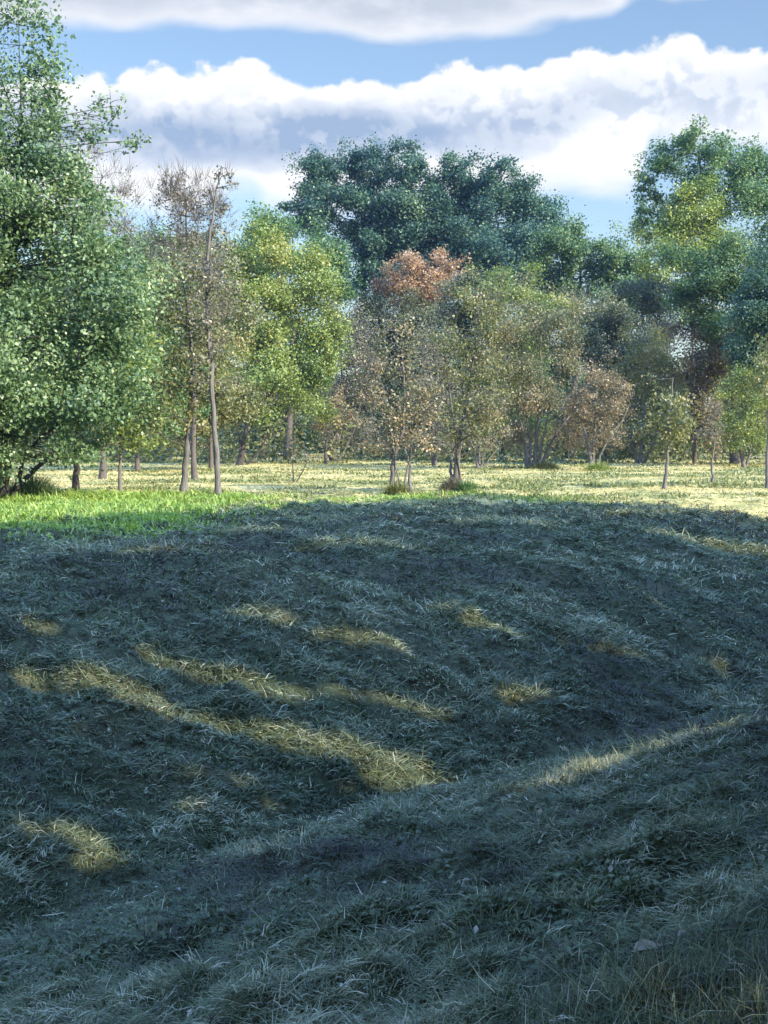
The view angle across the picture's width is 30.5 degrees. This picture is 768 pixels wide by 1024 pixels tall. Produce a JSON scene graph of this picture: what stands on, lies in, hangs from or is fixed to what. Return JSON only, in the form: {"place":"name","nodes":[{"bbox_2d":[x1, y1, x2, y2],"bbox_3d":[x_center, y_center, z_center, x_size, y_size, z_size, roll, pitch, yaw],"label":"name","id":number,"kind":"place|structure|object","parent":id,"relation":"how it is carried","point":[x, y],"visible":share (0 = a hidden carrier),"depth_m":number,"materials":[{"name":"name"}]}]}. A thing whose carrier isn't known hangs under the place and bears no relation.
{"place":"outdoors","nodes":[
{"label":"outdoors","id":0,"kind":"place"},
{"bbox_2d":[0,444,767,1023],"bbox_3d":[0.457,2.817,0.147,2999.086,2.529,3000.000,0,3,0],"label":"ground","id":1,"kind":"structure","parent":0,"point":[634,680],"depth_m":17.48,"materials":[{"name":"plant"}]},
{"bbox_2d":[8,472,66,497],"bbox_3d":[-10.170,-0.789,40.955,2.675,0.917,2.650,-2,4,-37],"label":"weed clump","id":2,"kind":"object","parent":1,"relation":"on","point":[31,486],"visible":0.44,"depth_m":40.61,"materials":[{"name":"green plant"}]},
{"bbox_2d":[1,288,90,458],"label":"woodland tree","id":3,"kind":"object","parent":1,"relation":"on","point":[43,383],"depth_m":116.35,"materials":[{"name":"green plant"}]},
{"bbox_2d":[34,268,130,458],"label":"woodland tree","id":4,"kind":"object","parent":1,"relation":"on","point":[77,383],"visible":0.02,"depth_m":118.36,"materials":[{"name":"green plant"}]},
{"bbox_2d":[0,0,197,497],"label":"leafy tree","id":5,"kind":"object","parent":1,"relation":"on","point":[20,225],"visible":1,"depth_m":38.86,"materials":[{"name":"green plant"}]},
{"bbox_2d":[17,214,185,490],"bbox_3d":[-9.623,-5.247,45.488,5.570,9.431,5.970,1,3,21],"label":"tree","id":6,"kind":"object","parent":1,"relation":"on","point":[75,479],"visible":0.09,"depth_m":45.76,"materials":[{"name":"green plant"}]},
{"bbox_2d":[41,133,177,478],"bbox_3d":[-12.185,-8.967,61.565,7.302,15.171,5.875,0,3,0],"label":"twiggy tree","id":7,"kind":"object","parent":1,"relation":"on","point":[102,474],"visible":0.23,"depth_m":61.45,"materials":[{"name":"brown plant"}]},
{"bbox_2d":[58,213,217,471],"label":"woodland tree","id":8,"kind":"object","parent":1,"relation":"on","point":[137,458],"visible":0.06,"depth_m":73.81,"materials":[{"name":"green plant"}]},
{"bbox_2d":[84,254,194,490],"bbox_3d":[-8.270,-4.542,46.658,3.890,7.876,4.010,0,3,0],"label":"sapling","id":9,"kind":"object","parent":1,"relation":"on","point":[137,437],"visible":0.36,"depth_m":46.84,"materials":[{"name":"green plant"}]},
{"bbox_2d":[116,215,185,457],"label":"woodland tree","id":10,"kind":"object","parent":1,"relation":"on","point":[157,325],"visible":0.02,"depth_m":109.47,"materials":[{"name":"green plant"}]},
{"bbox_2d":[127,239,235,492],"bbox_3d":[-6.112,-4.361,42.423,3.379,7.916,3.703,0,3,0],"label":"slim tree","id":11,"kind":"object","parent":1,"relation":"on","point":[170,384],"visible":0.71,"depth_m":42.12,"materials":[{"name":"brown plant"}]},
{"bbox_2d":[131,155,243,479],"bbox_3d":[-7.875,-7.749,57.561,4.807,13.360,5.138,-2,4,-32],"label":"twiggy tree","id":12,"kind":"object","parent":1,"relation":"on","point":[174,194],"visible":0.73,"depth_m":57.03,"materials":[{"name":"brown plant"}]},
{"bbox_2d":[145,218,276,468],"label":"woodland tree","id":13,"kind":"object","parent":1,"relation":"on","point":[244,396],"visible":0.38,"depth_m":79.67,"materials":[{"name":"green plant"}]},
{"bbox_2d":[171,160,254,494],"bbox_3d":[-5.123,-5.381,41.616,2.759,9.978,2.624,0,3,0],"label":"slim tree","id":14,"kind":"object","parent":1,"relation":"on","point":[207,273],"visible":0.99,"depth_m":41.70,"materials":[{"name":"brown plant"}]},
{"bbox_2d":[169,230,267,457],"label":"woodland tree","id":15,"kind":"object","parent":1,"relation":"on","point":[245,245],"visible":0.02,"depth_m":114.29,"materials":[{"name":"green plant"}]},
{"bbox_2d":[220,351,329,456],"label":"dark stemmed tree","id":16,"kind":"object","parent":1,"relation":"on","point":[275,404],"visible":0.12,"depth_m":128.68,"materials":[{"name":"green plant"}]},
{"bbox_2d":[210,202,359,464],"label":"broad tree","id":17,"kind":"object","parent":1,"relation":"on","point":[321,340],"visible":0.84,"depth_m":93.71,"materials":[{"name":"green plant"}]},
{"bbox_2d":[240,309,356,456],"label":"woodland tree","id":18,"kind":"object","parent":1,"relation":"on","point":[306,428],"visible":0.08,"depth_m":140.40,"materials":[{"name":"green plant"}]},
{"bbox_2d":[287,450,311,482],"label":"bare sapling","id":19,"kind":"object","parent":1,"relation":"on","point":[298,459],"visible":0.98,"depth_m":56.04,"materials":[{"name":"brown plant"}]},
{"bbox_2d":[233,198,367,457],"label":"green tree","id":20,"kind":"object","parent":1,"relation":"on","point":[288,228],"visible":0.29,"depth_m":124.24,"materials":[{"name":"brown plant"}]},
{"bbox_2d":[0,486,628,546],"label":"tall grass","id":21,"kind":"structure","parent":1,"relation":"on","point":[142,503],"depth_m":32.69,"materials":[{"name":"green plant"}]},
{"bbox_2d":[307,388,359,463],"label":"orchard tree","id":22,"kind":"object","parent":1,"relation":"on","point":[340,417],"visible":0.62,"depth_m":97.86,"materials":[{"name":"green plant"}]},
{"bbox_2d":[292,294,391,461],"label":"orchard tree","id":23,"kind":"object","parent":1,"relation":"on","point":[341,383],"visible":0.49,"depth_m":107.72,"materials":[{"name":"brown plant"}]},
{"bbox_2d":[275,132,456,454],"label":"huge tree","id":24,"kind":"object","parent":1,"relation":"on","point":[379,239],"visible":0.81,"depth_m":146.42,"materials":[{"name":"green plant"}]},
{"bbox_2d":[320,285,417,457],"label":"woodland tree","id":25,"kind":"object","parent":1,"relation":"on","point":[368,309],"visible":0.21,"depth_m":125.31,"materials":[{"name":"green plant"}]},
{"bbox_2d":[0,393,766,464],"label":"undergrowth","id":26,"kind":"object","parent":1,"relation":"on","point":[232,451],"visible":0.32,"depth_m":103.95,"materials":[{"name":"green plant"}]},
{"bbox_2d":[0,453,767,569],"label":"meadow grass","id":27,"kind":"structure","parent":1,"relation":"on","point":[549,481],"depth_m":58.12,"materials":[{"name":"beige plant"}]},
{"bbox_2d":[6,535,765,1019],"bbox_3d":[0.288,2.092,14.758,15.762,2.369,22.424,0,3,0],"label":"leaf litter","id":28,"kind":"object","parent":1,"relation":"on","point":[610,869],"visible":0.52,"depth_m":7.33,"materials":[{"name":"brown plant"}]},
{"bbox_2d":[381,479,410,495],"bbox_3d":[0.374,-0.773,43.684,1.322,0.587,1.170,-2,3,-27],"label":"weed clump","id":29,"kind":"object","parent":1,"relation":"on","point":[393,488],"visible":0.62,"depth_m":43.49,"materials":[{"name":"green plant"}]},
{"bbox_2d":[347,304,445,491],"bbox_3d":[0.437,-3.510,44.126,3.261,6.146,2.849,1,3,12],"label":"orchard tree","id":30,"kind":"object","parent":1,"relation":"on","point":[395,423],"visible":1,"depth_m":43.81,"materials":[{"name":"brown plant"}]},
{"bbox_2d":[31,317,763,453],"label":"woods","id":31,"kind":"object","parent":1,"relation":"on","point":[320,449],"visible":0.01,"depth_m":168.69,"materials":[{"name":"green plant"}]},
{"bbox_2d":[365,283,450,454],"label":"woodland tree","id":32,"kind":"object","parent":1,"relation":"on","point":[425,313],"visible":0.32,"depth_m":123.15,"materials":[{"name":"green plant"}]},
{"bbox_2d":[367,244,472,456],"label":"orange tree","id":33,"kind":"object","parent":1,"relation":"on","point":[416,268],"visible":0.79,"depth_m":124.42,"materials":[{"name":"brown plant"}]},
{"bbox_2d":[386,310,472,465],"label":"orchard tree","id":34,"kind":"object","parent":1,"relation":"on","point":[435,423],"visible":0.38,"depth_m":91.27,"materials":[{"name":"brown plant"}]},
{"bbox_2d":[432,474,462,492],"bbox_3d":[2.186,-0.942,45.623,1.267,0.613,1.230,-1,3,-18],"label":"weed clump","id":35,"kind":"object","parent":1,"relation":"on","point":[453,483],"visible":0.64,"depth_m":45.40,"materials":[{"name":"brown plant"}]},
{"bbox_2d":[396,266,503,460],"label":"woodland tree","id":36,"kind":"object","parent":1,"relation":"on","point":[449,286],"visible":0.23,"depth_m":110.22,"materials":[{"name":"green plant"}]},
{"bbox_2d":[406,268,529,480],"bbox_3d":[2.759,-4.304,45.613,3.588,7.420,3.474,-2,4,-35],"label":"orchard tree","id":37,"kind":"object","parent":1,"relation":"on","point":[465,407],"visible":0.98,"depth_m":45.62,"materials":[{"name":"green plant"}]},
{"bbox_2d":[454,480,481,491],"bbox_3d":[2.733,-0.889,45.236,0.954,0.470,0.950,-2,3,-31],"label":"weed clump","id":38,"kind":"object","parent":1,"relation":"on","point":[464,486],"visible":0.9,"depth_m":45.06,"materials":[{"name":"green plant"}]},
{"bbox_2d":[447,374,518,469],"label":"orchard tree","id":39,"kind":"object","parent":1,"relation":"on","point":[478,464],"visible":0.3,"depth_m":79.56,"materials":[{"name":"brown plant"}]},
{"bbox_2d":[401,144,592,451],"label":"huge tree","id":40,"kind":"object","parent":1,"relation":"on","point":[483,198],"visible":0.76,"depth_m":146.59,"materials":[{"name":"green plant"}]},
{"bbox_2d":[449,251,591,459],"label":"woodland tree","id":41,"kind":"object","parent":1,"relation":"on","point":[553,304],"visible":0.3,"depth_m":108.50,"materials":[{"name":"green plant"}]},
{"bbox_2d":[458,265,597,466],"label":"orchard tree","id":42,"kind":"object","parent":1,"relation":"on","point":[545,396],"visible":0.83,"depth_m":81.41,"materials":[{"name":"green plant"}]},
{"bbox_2d":[522,459,567,469],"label":"weed clump","id":43,"kind":"object","parent":1,"relation":"on","point":[546,465],"visible":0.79,"depth_m":80.52,"materials":[{"name":"green plant"}]},
{"bbox_2d":[523,285,614,458],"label":"woodland tree","id":44,"kind":"object","parent":1,"relation":"on","point":[567,377],"visible":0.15,"depth_m":121.40,"materials":[{"name":"green plant"}]},
{"bbox_2d":[506,205,672,456],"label":"tall tree","id":45,"kind":"object","parent":1,"relation":"on","point":[609,264],"visible":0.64,"depth_m":132.20,"materials":[{"name":"green plant"}]},
{"bbox_2d":[582,460,615,470],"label":"weed clump","id":46,"kind":"object","parent":1,"relation":"on","point":[598,466],"visible":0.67,"depth_m":77.67,"materials":[{"name":"green plant"}]},
{"bbox_2d":[559,343,640,464],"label":"orchard tree","id":47,"kind":"object","parent":1,"relation":"on","point":[582,415],"visible":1,"depth_m":78.88,"materials":[{"name":"brown plant"}]},
{"bbox_2d":[555,283,664,461],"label":"woodland tree","id":48,"kind":"object","parent":1,"relation":"on","point":[609,321],"visible":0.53,"depth_m":102.48,"materials":[{"name":"green plant"}]},
{"bbox_2d":[590,265,699,457],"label":"woodland tree","id":49,"kind":"object","parent":1,"relation":"on","point":[648,304],"visible":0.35,"depth_m":117.54,"materials":[{"name":"green plant"}]},
{"bbox_2d":[586,318,706,463],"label":"bush","id":50,"kind":"object","parent":1,"relation":"on","point":[641,366],"visible":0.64,"depth_m":95.45,"materials":[{"name":"green plant"}]},
{"bbox_2d":[632,939,662,951],"bbox_3d":[1.109,1.832,5.929,0.108,0.040,0.091,-2,4,-40],"label":"stone","id":51,"kind":"object","parent":1,"relation":"on","point":[645,941],"visible":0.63,"depth_m":5.94,"materials":[{"name":"grey stone"}]},
{"bbox_2d":[621,369,703,488],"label":"orchard tree","id":52,"kind":"object","parent":1,"relation":"on","point":[682,423],"visible":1,"depth_m":47.92,"materials":[{"name":"green plant"}]},
{"bbox_2d":[615,171,735,459],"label":"yellow tree","id":53,"kind":"object","parent":1,"relation":"on","point":[686,219],"visible":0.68,"depth_m":107.51,"materials":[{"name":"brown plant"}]},
{"bbox_2d":[626,113,767,458],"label":"tall tree","id":54,"kind":"object","parent":1,"relation":"on","point":[752,164],"visible":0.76,"depth_m":109.68,"materials":[{"name":"green plant"}]},
{"bbox_2d":[650,305,746,462],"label":"woodland tree","id":55,"kind":"object","parent":1,"relation":"on","point":[713,371],"visible":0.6,"depth_m":98.97,"materials":[{"name":"grey plant"}]},
{"bbox_2d":[648,315,766,458],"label":"woodland tree","id":56,"kind":"object","parent":1,"relation":"on","point":[725,402],"visible":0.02,"depth_m":117.70,"materials":[{"name":"green plant"}]},
{"bbox_2d":[653,222,767,463],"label":"dense tree","id":57,"kind":"object","parent":1,"relation":"on","point":[706,281],"visible":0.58,"depth_m":95.11,"materials":[{"name":"green plant"}]},
{"bbox_2d":[693,393,729,482],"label":"sapling","id":58,"kind":"object","parent":1,"relation":"on","point":[711,422],"visible":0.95,"depth_m":52.81,"materials":[{"name":"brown plant"}]},
{"bbox_2d":[696,348,767,466],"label":"orchard tree","id":59,"kind":"object","parent":1,"relation":"on","point":[746,430],"visible":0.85,"depth_m":87.53,"materials":[{"name":"green plant"}]},
{"bbox_2d":[714,212,767,418],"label":"dense tree","id":60,"kind":"object","parent":1,"relation":"on","point":[752,306],"visible":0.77,"depth_m":88.57,"materials":[{"name":"green plant"}]},
{"bbox_2d":[744,333,767,488],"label":"sapling","id":61,"kind":"object","parent":1,"relation":"on","point":[753,385],"visible":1,"depth_m":49.02,"materials":[{"name":"green plant"}]},
{"bbox_2d":[0,0,767,438],"label":"sky","id":62,"kind":"structure","parent":0,"point":[571,90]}
]}

